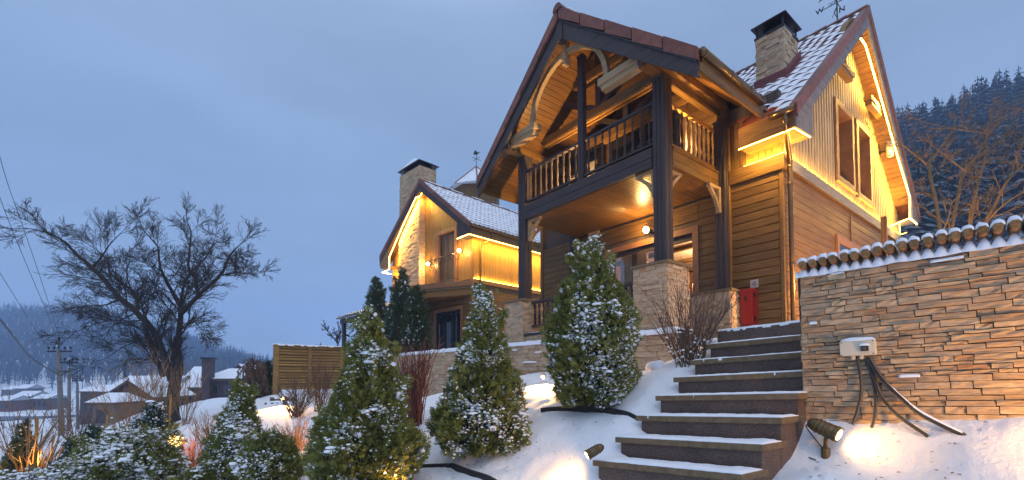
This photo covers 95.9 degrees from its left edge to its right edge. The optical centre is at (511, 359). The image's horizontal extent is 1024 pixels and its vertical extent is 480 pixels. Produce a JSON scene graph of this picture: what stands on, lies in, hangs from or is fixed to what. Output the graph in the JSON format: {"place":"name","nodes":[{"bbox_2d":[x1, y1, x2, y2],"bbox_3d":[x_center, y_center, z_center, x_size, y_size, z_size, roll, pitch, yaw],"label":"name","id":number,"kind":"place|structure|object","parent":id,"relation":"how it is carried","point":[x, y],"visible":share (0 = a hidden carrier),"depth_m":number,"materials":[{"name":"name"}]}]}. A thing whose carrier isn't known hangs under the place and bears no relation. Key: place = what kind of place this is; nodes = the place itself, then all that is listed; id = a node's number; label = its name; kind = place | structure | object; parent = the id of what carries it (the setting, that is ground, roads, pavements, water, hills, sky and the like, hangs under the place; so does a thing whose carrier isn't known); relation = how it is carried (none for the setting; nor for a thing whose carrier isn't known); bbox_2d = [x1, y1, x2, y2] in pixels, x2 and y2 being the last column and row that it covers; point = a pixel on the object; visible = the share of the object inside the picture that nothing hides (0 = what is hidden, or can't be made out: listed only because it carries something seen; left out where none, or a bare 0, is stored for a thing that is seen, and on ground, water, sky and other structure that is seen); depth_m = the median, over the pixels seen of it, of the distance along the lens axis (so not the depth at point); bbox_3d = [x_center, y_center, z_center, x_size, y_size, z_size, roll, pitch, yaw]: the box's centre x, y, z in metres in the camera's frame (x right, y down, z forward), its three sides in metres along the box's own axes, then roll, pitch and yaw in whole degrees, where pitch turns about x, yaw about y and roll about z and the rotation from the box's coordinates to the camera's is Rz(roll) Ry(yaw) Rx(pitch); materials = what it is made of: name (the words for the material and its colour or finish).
{"place":"outdoors","nodes":[
{"label":"outdoors","id":0,"kind":"place"},
{"bbox_2d":[0,415,75,419],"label":"river","id":1,"kind":"structure","parent":0,"point":[23,417],"depth_m":100.76,"materials":[{"name":"liquid"}]},
{"bbox_2d":[0,318,1023,479],"bbox_3d":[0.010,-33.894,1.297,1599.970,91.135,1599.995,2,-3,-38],"label":"ground","id":2,"kind":"structure","parent":0,"point":[991,449],"depth_m":4.11,"materials":[{"name":"snow"}]},
{"bbox_2d":[0,386,17,395],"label":"house","id":3,"kind":"structure","parent":2,"relation":"on","point":[10,389],"depth_m":180.06,"materials":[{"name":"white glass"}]},
{"bbox_2d":[0,395,31,411],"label":"house","id":4,"kind":"structure","parent":2,"relation":"on","point":[17,401],"depth_m":121.80,"materials":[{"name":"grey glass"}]},
{"bbox_2d":[0,466,48,479],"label":"juniper","id":5,"kind":"object","parent":2,"relation":"on","point":[28,475],"visible":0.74,"depth_m":5.13,"materials":[{"name":"green plant"}]},
{"bbox_2d":[0,418,49,475],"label":"juniper","id":6,"kind":"object","parent":2,"relation":"on","point":[17,443],"visible":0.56,"depth_m":5.90,"materials":[{"name":"green plant"}]},
{"bbox_2d":[13,384,45,393],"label":"house","id":7,"kind":"structure","parent":2,"relation":"on","point":[28,387],"depth_m":166.62,"materials":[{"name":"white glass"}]},
{"bbox_2d":[15,391,48,397],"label":"house","id":8,"kind":"structure","parent":2,"relation":"on","point":[26,393],"depth_m":131.98,"materials":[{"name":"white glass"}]},
{"bbox_2d":[0,383,76,453],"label":"bare shrub","id":9,"kind":"object","parent":2,"relation":"on","point":[3,424],"visible":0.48,"depth_m":9.61,"materials":[{"name":"brown plant"}]},
{"bbox_2d":[0,394,80,475],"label":"bare shrub","id":10,"kind":"object","parent":2,"relation":"on","point":[51,453],"visible":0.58,"depth_m":5.82,"materials":[{"name":"brown plant"}]},
{"bbox_2d":[30,394,66,409],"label":"house","id":11,"kind":"structure","parent":2,"relation":"on","point":[36,400],"depth_m":125.44,"materials":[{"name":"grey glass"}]},
{"bbox_2d":[31,467,76,479],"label":"juniper","id":12,"kind":"object","parent":2,"relation":"on","point":[46,476],"visible":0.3,"depth_m":4.72,"materials":[{"name":"green plant"}]},
{"bbox_2d":[47,336,77,435],"bbox_3d":[-32.118,2.337,33.052,2.168,7.942,0.534,0,-2,-4],"label":"utility pole","id":13,"kind":"object","parent":2,"relation":"on","point":[58,351],"visible":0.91,"depth_m":32.93,"materials":[{"name":"wood"}]},
{"bbox_2d":[0,318,57,374],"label":"power line","id":14,"kind":"object","parent":13,"relation":"attached to","point":[14,337],"visible":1,"depth_m":26.23,"materials":[{"name":"black metal"}]},
{"bbox_2d":[0,158,58,334],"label":"power line","id":15,"kind":"object","parent":13,"relation":"attached to","point":[26,237],"visible":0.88,"depth_m":24.75,"materials":[{"name":"black metal"}]},
{"bbox_2d":[0,198,58,345],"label":"power line","id":16,"kind":"object","parent":13,"relation":"attached to","point":[28,269],"visible":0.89,"depth_m":24.54,"materials":[{"name":"black metal"}]},
{"bbox_2d":[66,359,72,430],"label":"utility pole","id":17,"kind":"object","parent":2,"relation":"on","point":[69,390],"visible":0.53,"depth_m":47.90,"materials":[{"name":"wood"}]},
{"bbox_2d":[45,425,104,472],"bbox_3d":[-5.035,1.244,5.560,0.822,0.945,0.770,2,-3,-38],"label":"juniper","id":18,"kind":"object","parent":2,"relation":"on","point":[91,431],"visible":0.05,"depth_m":5.42,"materials":[{"name":"green plant"}]},
{"bbox_2d":[40,393,110,440],"bbox_3d":[-14.047,1.995,15.001,1.694,1.772,1.890,-1,-2,24],"label":"bare shrub","id":19,"kind":"object","parent":2,"relation":"on","point":[83,421],"visible":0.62,"depth_m":14.86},
{"bbox_2d":[72,375,82,428],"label":"utility pole","id":20,"kind":"object","parent":2,"relation":"on","point":[77,392],"visible":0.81,"depth_m":54.92,"materials":[{"name":"wood"}]},
{"bbox_2d":[75,385,109,424],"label":"house","id":21,"kind":"structure","parent":2,"relation":"on","point":[84,395],"depth_m":69.96,"materials":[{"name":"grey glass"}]},
{"bbox_2d":[83,393,146,427],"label":"house","id":22,"kind":"structure","parent":2,"relation":"on","point":[113,398],"depth_m":40.23,"materials":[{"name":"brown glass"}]},
{"bbox_2d":[95,410,108,422],"bbox_3d":[-35.478,4.956,39.973,1.100,1.131,0.065,0,-2,0],"label":"window","id":23,"kind":"structure","parent":22,"relation":"in","point":[103,416],"depth_m":39.94,"materials":[{"name":"grey glass"}]},
{"bbox_2d":[53,417,191,479],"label":"juniper","id":24,"kind":"object","parent":2,"relation":"on","point":[111,453],"visible":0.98,"depth_m":4.92,"materials":[{"name":"green plant"}]},
{"bbox_2d":[82,360,166,430],"bbox_3d":[-9.162,1.012,10.965,1.554,2.031,1.661,2,-3,-38],"label":"bare shrub","id":25,"kind":"object","parent":2,"relation":"on","point":[129,410],"visible":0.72,"depth_m":10.87,"materials":[{"name":"plant"}]},
{"bbox_2d":[0,300,272,389],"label":"conifer forest","id":26,"kind":"object","parent":2,"relation":"on","point":[221,351],"visible":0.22,"depth_m":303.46,"materials":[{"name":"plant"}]},
{"bbox_2d":[0,191,280,421],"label":"bare tree","id":27,"kind":"object","parent":2,"relation":"on","point":[181,306],"visible":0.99,"depth_m":15.69,"materials":[{"name":"brown plant"}]},
{"bbox_2d":[107,340,191,416],"bbox_3d":[-9.430,0.677,12.204,1.604,2.494,1.733,1,-2,-26],"label":"bare shrub","id":28,"kind":"object","parent":2,"relation":"on","point":[161,387],"visible":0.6,"depth_m":12.38,"materials":[{"name":"plant"}]},
{"bbox_2d":[107,379,195,411],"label":"house","id":29,"kind":"structure","parent":2,"relation":"on","point":[124,384],"depth_m":44.27,"materials":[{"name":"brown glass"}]},
{"bbox_2d":[98,376,188,393],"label":"roof","id":30,"kind":"structure","parent":29,"relation":"attached to","point":[110,387],"depth_m":52.64,"materials":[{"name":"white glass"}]},
{"bbox_2d":[128,400,187,451],"bbox_3d":[-4.534,1.078,5.851,0.725,1.132,0.686,0,-2,-2],"label":"juniper","id":31,"kind":"object","parent":2,"relation":"on","point":[155,411],"visible":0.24,"depth_m":5.84,"materials":[{"name":"green plant"}]},
{"bbox_2d":[164,359,214,425],"bbox_3d":[-8.409,0.836,11.973,1.005,1.787,1.324,-1,-3,30],"label":"bare shrub","id":32,"kind":"object","parent":2,"relation":"on","point":[186,404],"visible":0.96,"depth_m":11.95,"materials":[{"name":"plant"}]},
{"bbox_2d":[176,427,206,470],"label":"bare shrub","id":33,"kind":"object","parent":2,"relation":"on","point":[193,453],"visible":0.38,"depth_m":6.10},
{"bbox_2d":[164,461,218,479],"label":"juniper","id":34,"kind":"object","parent":2,"relation":"on","point":[188,475],"visible":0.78,"depth_m":4.78,"materials":[{"name":"green plant"}]},
{"bbox_2d":[183,374,200,402],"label":"house","id":35,"kind":"structure","parent":2,"relation":"on","point":[193,377],"depth_m":52.14,"materials":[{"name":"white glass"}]},
{"bbox_2d":[185,366,201,376],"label":"house","id":36,"kind":"structure","parent":2,"relation":"on","point":[197,369],"depth_m":60.24,"materials":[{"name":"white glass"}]},
{"bbox_2d":[183,407,218,451],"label":"bare shrub","id":37,"kind":"object","parent":2,"relation":"on","point":[206,430],"visible":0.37,"depth_m":7.26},
{"bbox_2d":[200,357,244,400],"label":"house","id":38,"kind":"structure","parent":2,"relation":"on","point":[219,384],"depth_m":43.88,"materials":[{"name":"grey concrete"}]},
{"bbox_2d":[190,375,263,479],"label":"juniper","id":39,"kind":"object","parent":2,"relation":"on","point":[236,419],"visible":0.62,"depth_m":5.02,"materials":[{"name":"green plant"}]},
{"bbox_2d":[236,357,268,398],"bbox_3d":[-8.389,0.728,15.014,0.928,1.606,1.419,2,-3,-38],"label":"weeping tree","id":40,"kind":"object","parent":2,"relation":"on","point":[250,364],"visible":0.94,"depth_m":14.78,"materials":[{"name":"plant"}]},
{"bbox_2d":[223,424,307,479],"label":"juniper","id":41,"kind":"object","parent":2,"relation":"on","point":[272,453],"visible":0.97,"depth_m":4.81,"materials":[{"name":"green plant"}]},
{"bbox_2d":[259,360,282,396],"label":"thuja","id":42,"kind":"object","parent":2,"relation":"on","point":[270,373],"visible":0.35,"depth_m":17.32,"materials":[{"name":"green plant"}]},
{"bbox_2d":[264,396,296,404],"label":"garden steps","id":43,"kind":"structure","parent":2,"relation":"on","point":[274,399],"depth_m":13.60,"materials":[{"name":"stone"}]},
{"bbox_2d":[272,407,310,451],"bbox_3d":[-2.963,0.980,6.286,0.645,0.702,0.779,2,-3,-38],"label":"bare shrub","id":44,"kind":"object","parent":2,"relation":"on","point":[296,435],"visible":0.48,"depth_m":6.22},
{"bbox_2d":[267,371,325,417],"bbox_3d":[-4.909,0.780,10.522,1.119,1.176,1.130,0,-2,12],"label":"bare shrub","id":45,"kind":"object","parent":2,"relation":"on","point":[297,405],"visible":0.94,"depth_m":10.41,"materials":[{"name":"plant"}]},
{"bbox_2d":[272,344,343,394],"bbox_3d":[-6.867,0.405,15.677,2.289,1.819,0.166,2,-3,-38],"label":"slat fence","id":46,"kind":"object","parent":2,"relation":"on","point":[287,358],"visible":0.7,"depth_m":15.52,"materials":[{"name":"brown wood"}]},
{"bbox_2d":[300,356,338,411],"bbox_3d":[-4.511,0.574,11.046,0.928,1.446,1.210,0,-2,-3],"label":"bare shrub","id":47,"kind":"object","parent":2,"relation":"on","point":[319,400],"visible":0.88,"depth_m":10.92,"materials":[{"name":"plant"}]},
{"bbox_2d":[320,318,353,345],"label":"bare tree","id":48,"kind":"object","parent":2,"relation":"on","point":[337,335],"visible":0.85,"depth_m":33.89,"materials":[{"name":"brown plant"}]},
{"bbox_2d":[299,304,431,479],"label":"juniper","id":49,"kind":"object","parent":2,"relation":"on","point":[363,426],"visible":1,"depth_m":4.14,"materials":[{"name":"green plant"}]},
{"bbox_2d":[362,276,390,336],"bbox_3d":[-5.579,-1.601,18.896,1.482,3.793,1.411,0,-2,10],"label":"thuja","id":50,"kind":"object","parent":2,"relation":"on","point":[376,294],"visible":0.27,"depth_m":18.77,"materials":[{"name":"green plant"}]},
{"bbox_2d":[384,266,410,352],"bbox_3d":[-4.170,-1.672,17.449,1.573,3.826,1.560,2,-3,-38],"label":"thuja","id":51,"kind":"object","parent":2,"relation":"on","point":[400,288],"visible":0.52,"depth_m":17.19,"materials":[{"name":"green plant"}]},
{"bbox_2d":[398,284,433,352],"bbox_3d":[-3.345,-1.244,15.924,1.281,2.854,1.224,-1,-2,25],"label":"thuja","id":52,"kind":"object","parent":2,"relation":"on","point":[415,319],"visible":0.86,"depth_m":15.66,"materials":[{"name":"green plant"}]},
{"bbox_2d":[386,327,453,426],"bbox_3d":[-1.260,0.245,6.040,0.776,1.334,0.899,2,-3,-38],"label":"dogwood","id":53,"kind":"object","parent":2,"relation":"on","point":[415,401],"visible":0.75,"depth_m":5.98,"materials":[{"name":"plant"}]},
{"bbox_2d":[421,463,450,467],"bbox_3d":[-0.825,1.142,4.734,0.486,0.196,0.024,-1,-2,29],"label":"garden edging","id":54,"kind":"object","parent":2,"relation":"on","point":[447,465],"visible":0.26,"depth_m":4.69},
{"bbox_2d":[336,158,539,357],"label":"timber house","id":55,"kind":"structure","parent":2,"relation":"on","point":[436,226],"depth_m":20.47,"materials":[{"name":"wood"}]},
{"bbox_2d":[435,225,457,282],"bbox_3d":[-2.848,-4.477,20.205,0.170,2.440,1.560,2,-3,-44],"label":"window","id":56,"kind":"structure","parent":55,"relation":"in","point":[438,235],"depth_m":20.26,"materials":[{"name":"brown glass"}]},
{"bbox_2d":[434,305,462,349],"bbox_3d":[-2.736,-1.044,19.961,0.130,2.400,2.080,2,-3,-44],"label":"door","id":57,"kind":"structure","parent":55,"relation":"in","point":[448,322],"depth_m":20.02,"materials":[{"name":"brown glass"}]},
{"bbox_2d":[449,150,498,205],"bbox_3d":[-2.553,-10.893,32.893,3.950,8.200,3.949,1,-2,-29],"label":"turret","id":58,"kind":"object","parent":55,"relation":"on","point":[465,184],"visible":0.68,"depth_m":31.49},
{"bbox_2d":[451,463,496,479],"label":"garden edging","id":59,"kind":"object","parent":2,"relation":"on","point":[464,470],"visible":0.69,"depth_m":4.32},
{"bbox_2d":[424,281,532,459],"bbox_3d":[-0.303,0.106,4.830,1.212,1.900,1.158,2,-3,-38],"label":"juniper","id":60,"kind":"object","parent":2,"relation":"on","point":[482,410],"visible":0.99,"depth_m":4.57,"materials":[{"name":"green plant"}]},
{"bbox_2d":[393,326,692,396],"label":"retaining wall","id":61,"kind":"structure","parent":2,"relation":"on","point":[527,357],"depth_m":9.85,"materials":[{"name":"stone"}]},
{"bbox_2d":[541,406,635,419],"bbox_3d":[0.769,0.585,4.713,0.102,0.210,1.245,2,-3,-42],"label":"garden edging","id":62,"kind":"object","parent":2,"relation":"on","point":[594,409],"visible":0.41,"depth_m":4.72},
{"bbox_2d":[538,233,646,410],"bbox_3d":[0.855,-0.375,4.875,1.094,1.933,1.162,2,-3,-38],"label":"juniper","id":63,"kind":"object","parent":2,"relation":"on","point":[593,338],"visible":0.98,"depth_m":4.56,"materials":[{"name":"green plant"}]},
{"bbox_2d":[584,444,603,459],"bbox_3d":[0.664,0.744,3.722,0.164,0.129,0.083,0,-2,-10],"label":"garden spotlight","id":64,"kind":"object","parent":2,"relation":"on","point":[593,451],"visible":1,"depth_m":3.69,"materials":[{"name":"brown metal"}]},
{"bbox_2d":[645,360,665,369],"bbox_3d":[1.621,0.063,5.156,0.196,0.106,0.222,2,-3,-38],"label":"snow covered stone","id":65,"kind":"object","parent":2,"relation":"on","point":[654,365],"visible":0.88,"depth_m":5.09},
{"bbox_2d":[639,258,742,367],"bbox_3d":[1.860,-0.456,4.875,1.077,1.133,1.029,2,-3,-38],"label":"bare shrub","id":66,"kind":"object","parent":2,"relation":"on","point":[686,332],"visible":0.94,"depth_m":4.83,"materials":[{"name":"plant"}]},
{"bbox_2d":[683,335,706,359],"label":"bare shrub","id":67,"kind":"object","parent":2,"relation":"on","point":[703,354],"visible":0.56,"depth_m":4.80,"materials":[{"name":"brown plant"}]},
{"bbox_2d":[476,2,919,342],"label":"wooden house","id":68,"kind":"structure","parent":2,"relation":"on","point":[769,167],"depth_m":9.54,"materials":[{"name":"wood"}]},
{"bbox_2d":[567,160,596,184],"bbox_3d":[1.603,-4.081,10.464,0.530,0.890,0.460,2,-3,-38],"label":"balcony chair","id":69,"kind":"object","parent":68,"relation":"on","point":[592,163],"visible":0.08,"depth_m":10.50,"materials":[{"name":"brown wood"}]},
{"bbox_2d":[621,255,631,303],"bbox_3d":[2.833,-1.364,11.395,0.052,2.370,0.340,2,-3,-38],"label":"curtain","id":70,"kind":"object","parent":68,"relation":"hanging from","point":[626,271],"visible":0.32,"depth_m":11.40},
{"bbox_2d":[606,92,687,167],"bbox_3d":[3.042,-4.714,10.674,0.040,2.170,2.210,2,-3,-38],"label":"door","id":71,"kind":"structure","parent":68,"relation":"in","point":[645,127],"depth_m":10.81,"materials":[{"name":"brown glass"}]},
{"bbox_2d":[739,288,757,325],"bbox_3d":[4.432,-0.978,8.657,0.205,0.700,0.275,2,-3,-38],"label":"fire extinguisher box","id":72,"kind":"object","parent":68,"relation":"attached to","point":[749,308],"visible":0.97,"depth_m":8.58,"materials":[{"name":"red metal"}]},
{"bbox_2d":[740,289,751,323],"bbox_3d":[4.368,-0.979,8.609,0.035,0.655,0.225,2,-3,-38],"label":"door","id":73,"kind":"structure","parent":72,"relation":"in","point":[745,307],"depth_m":8.59,"materials":[{"name":"red metal"}]},
{"bbox_2d":[750,279,758,287],"bbox_3d":[4.551,-1.422,8.672,0.021,0.150,0.145,2,-3,-38],"label":"wall plate","id":74,"kind":"object","parent":68,"relation":"attached to","point":[754,283],"depth_m":8.66,"materials":[{"name":"grey"}]},
{"bbox_2d":[816,0,844,22],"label":"weather vane","id":75,"kind":"object","parent":68,"relation":"on","point":[836,8],"visible":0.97,"depth_m":11.13,"materials":[{"name":"black metal"}]},
{"bbox_2d":[833,96,857,194],"bbox_3d":[7.384,-4.812,10.709,1.260,1.890,0.675,2,-3,-38],"label":"window","id":76,"kind":"structure","parent":68,"relation":"in","point":[843,119],"depth_m":10.78,"materials":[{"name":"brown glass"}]},
{"bbox_2d":[835,234,860,256],"bbox_3d":[7.787,-2.041,10.561,2.000,1.280,0.040,2,-3,-38],"label":"window frame","id":77,"kind":"structure","parent":68,"relation":"in","point":[842,243],"depth_m":10.19,"materials":[{"name":"brown wood"}]},
{"bbox_2d":[854,117,874,208],"bbox_3d":[8.476,-4.775,11.569,1.200,1.940,0.675,2,-3,-38],"label":"window","id":78,"kind":"structure","parent":68,"relation":"in","point":[862,136],"depth_m":11.62,"materials":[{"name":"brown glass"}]},
{"bbox_2d":[879,140,893,157],"bbox_3d":[9.791,-5.496,12.089,0.175,0.460,0.309,2,-3,-38],"label":"floodlight","id":79,"kind":"object","parent":68,"relation":"attached to","point":[889,150],"visible":0.8,"depth_m":11.98,"materials":[{"name":"white metal"}]},
{"bbox_2d":[593,320,809,479],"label":"staircase","id":80,"kind":"structure","parent":2,"relation":"on","point":[734,408],"depth_m":3.74,"materials":[{"name":"stone"}]},
{"bbox_2d":[805,418,843,458],"bbox_3d":[2.239,0.590,3.318,0.114,0.324,0.237,1,-3,-33],"label":"garden spotlight","id":81,"kind":"object","parent":2,"relation":"on","point":[826,430],"visible":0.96,"depth_m":3.28,"materials":[{"name":"brown metal"}]},
{"bbox_2d":[880,216,887,255],"bbox_3d":[5.812,-1.661,7.199,0.070,1.132,0.070,2,-3,-38],"label":"wooden post","id":82,"kind":"object","parent":2,"relation":"on","point":[884,230],"visible":0.36,"depth_m":7.19,"materials":[{"name":"brown wood"}]},
{"bbox_2d":[795,215,1023,423],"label":"stone wall","id":83,"kind":"structure","parent":2,"relation":"on","point":[943,326],"depth_m":3.09,"materials":[{"name":"stone"}]},
{"bbox_2d":[840,337,876,359],"bbox_3d":[2.476,-0.079,3.308,0.100,0.162,0.214,2,-3,-38],"label":"junction box","id":84,"kind":"object","parent":83,"relation":"attached to","point":[860,347],"visible":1,"depth_m":3.29,"materials":[{"name":"beige plastic"}]},
{"bbox_2d":[851,356,862,424],"bbox_3d":[2.461,0.221,3.303,0.082,0.496,0.039,0,-2,7],"label":"cable","id":85,"kind":"object","parent":84,"relation":"hanging from","point":[860,392],"visible":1,"depth_m":3.29,"materials":[{"name":"black rubber"}]},
{"bbox_2d":[865,358,877,427],"bbox_3d":[2.531,0.234,3.246,0.059,0.494,0.077,-1,-2,18],"label":"cable","id":86,"kind":"object","parent":84,"relation":"hanging from","point":[875,407],"visible":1,"depth_m":3.23,"materials":[{"name":"black rubber"}]},
{"bbox_2d":[866,357,928,437],"bbox_3d":[2.602,0.242,3.128,0.039,0.534,0.344,1,-2,-29],"label":"cable","id":87,"kind":"object","parent":84,"relation":"hanging from","point":[896,414],"visible":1,"depth_m":3.16,"materials":[{"name":"black rubber"}]},
{"bbox_2d":[867,357,966,435],"bbox_3d":[2.658,0.239,3.047,0.050,0.521,0.515,1,-3,-33],"label":"cable","id":88,"kind":"object","parent":84,"relation":"hanging from","point":[905,401],"visible":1,"depth_m":3.06,"materials":[{"name":"black rubber"}]},
{"bbox_2d":[914,116,929,141],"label":"spruce tree","id":89,"kind":"object","parent":2,"relation":"on","point":[918,128],"visible":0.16,"depth_m":113.28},
{"bbox_2d":[919,103,927,128],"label":"spruce tree","id":90,"kind":"object","parent":2,"relation":"on","point":[922,115],"visible":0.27,"depth_m":125.59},
{"bbox_2d":[928,126,943,152],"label":"spruce tree","id":91,"kind":"object","parent":2,"relation":"on","point":[935,139],"visible":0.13,"depth_m":104.41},
{"bbox_2d":[933,108,944,139],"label":"spruce tree","id":92,"kind":"object","parent":2,"relation":"on","point":[940,119],"visible":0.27,"depth_m":118.29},
{"bbox_2d":[939,121,948,149],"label":"spruce tree","id":93,"kind":"object","parent":2,"relation":"on","point":[945,133],"visible":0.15,"depth_m":103.78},
{"bbox_2d":[873,84,1023,240],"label":"bare tree","id":94,"kind":"object","parent":2,"relation":"on","point":[987,218],"visible":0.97,"depth_m":6.63,"materials":[{"name":"brown plant"}]},
{"bbox_2d":[943,97,960,128],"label":"spruce tree","id":95,"kind":"object","parent":2,"relation":"on","point":[950,107],"visible":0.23,"depth_m":120.58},
{"bbox_2d":[942,102,965,133],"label":"spruce tree","id":96,"kind":"object","parent":2,"relation":"on","point":[956,111],"visible":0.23,"depth_m":116.36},
{"bbox_2d":[951,121,962,149],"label":"spruce tree","id":97,"kind":"object","parent":2,"relation":"on","point":[958,142],"visible":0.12,"depth_m":91.58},
{"bbox_2d":[899,65,1023,256],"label":"spruce forest","id":98,"kind":"object","parent":2,"relation":"on","point":[927,223],"visible":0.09,"depth_m":52.50,"materials":[{"name":"plant"}]},
{"bbox_2d":[956,127,973,163],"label":"spruce tree","id":99,"kind":"object","parent":2,"relation":"on","point":[963,143],"visible":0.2,"depth_m":82.00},
{"bbox_2d":[966,84,980,108],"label":"spruce tree","id":100,"kind":"object","parent":2,"relation":"on","point":[973,94],"visible":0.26,"depth_m":129.41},
{"bbox_2d":[973,117,993,146],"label":"spruce tree","id":101,"kind":"object","parent":2,"relation":"on","point":[981,123],"visible":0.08,"depth_m":85.04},
{"bbox_2d":[977,82,995,112],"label":"spruce tree","id":102,"kind":"object","parent":2,"relation":"on","point":[989,100],"visible":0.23,"depth_m":121.78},
{"bbox_2d":[988,120,1004,157],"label":"spruce tree","id":103,"kind":"object","parent":2,"relation":"on","point":[994,132],"visible":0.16,"depth_m":79.17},
{"bbox_2d":[990,74,1007,101],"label":"spruce tree","id":104,"kind":"object","parent":2,"relation":"on","point":[999,87],"visible":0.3,"depth_m":129.98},
{"bbox_2d":[993,104,1009,133],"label":"spruce tree","id":105,"kind":"object","parent":2,"relation":"on","point":[1002,124],"visible":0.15,"depth_m":100.79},
{"bbox_2d":[1012,72,1023,98],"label":"spruce tree","id":106,"kind":"object","parent":2,"relation":"on","point":[1018,79],"visible":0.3,"depth_m":127.41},
{"bbox_2d":[0,0,1023,359],"label":"sky","id":107,"kind":"structure","parent":0,"point":[300,118],"materials":[{"name":"blue"}]},
{"bbox_2d":[439,388,986,479],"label":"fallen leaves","id":108,"kind":"object","parent":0,"point":[810,476],"visible":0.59,"depth_m":3.11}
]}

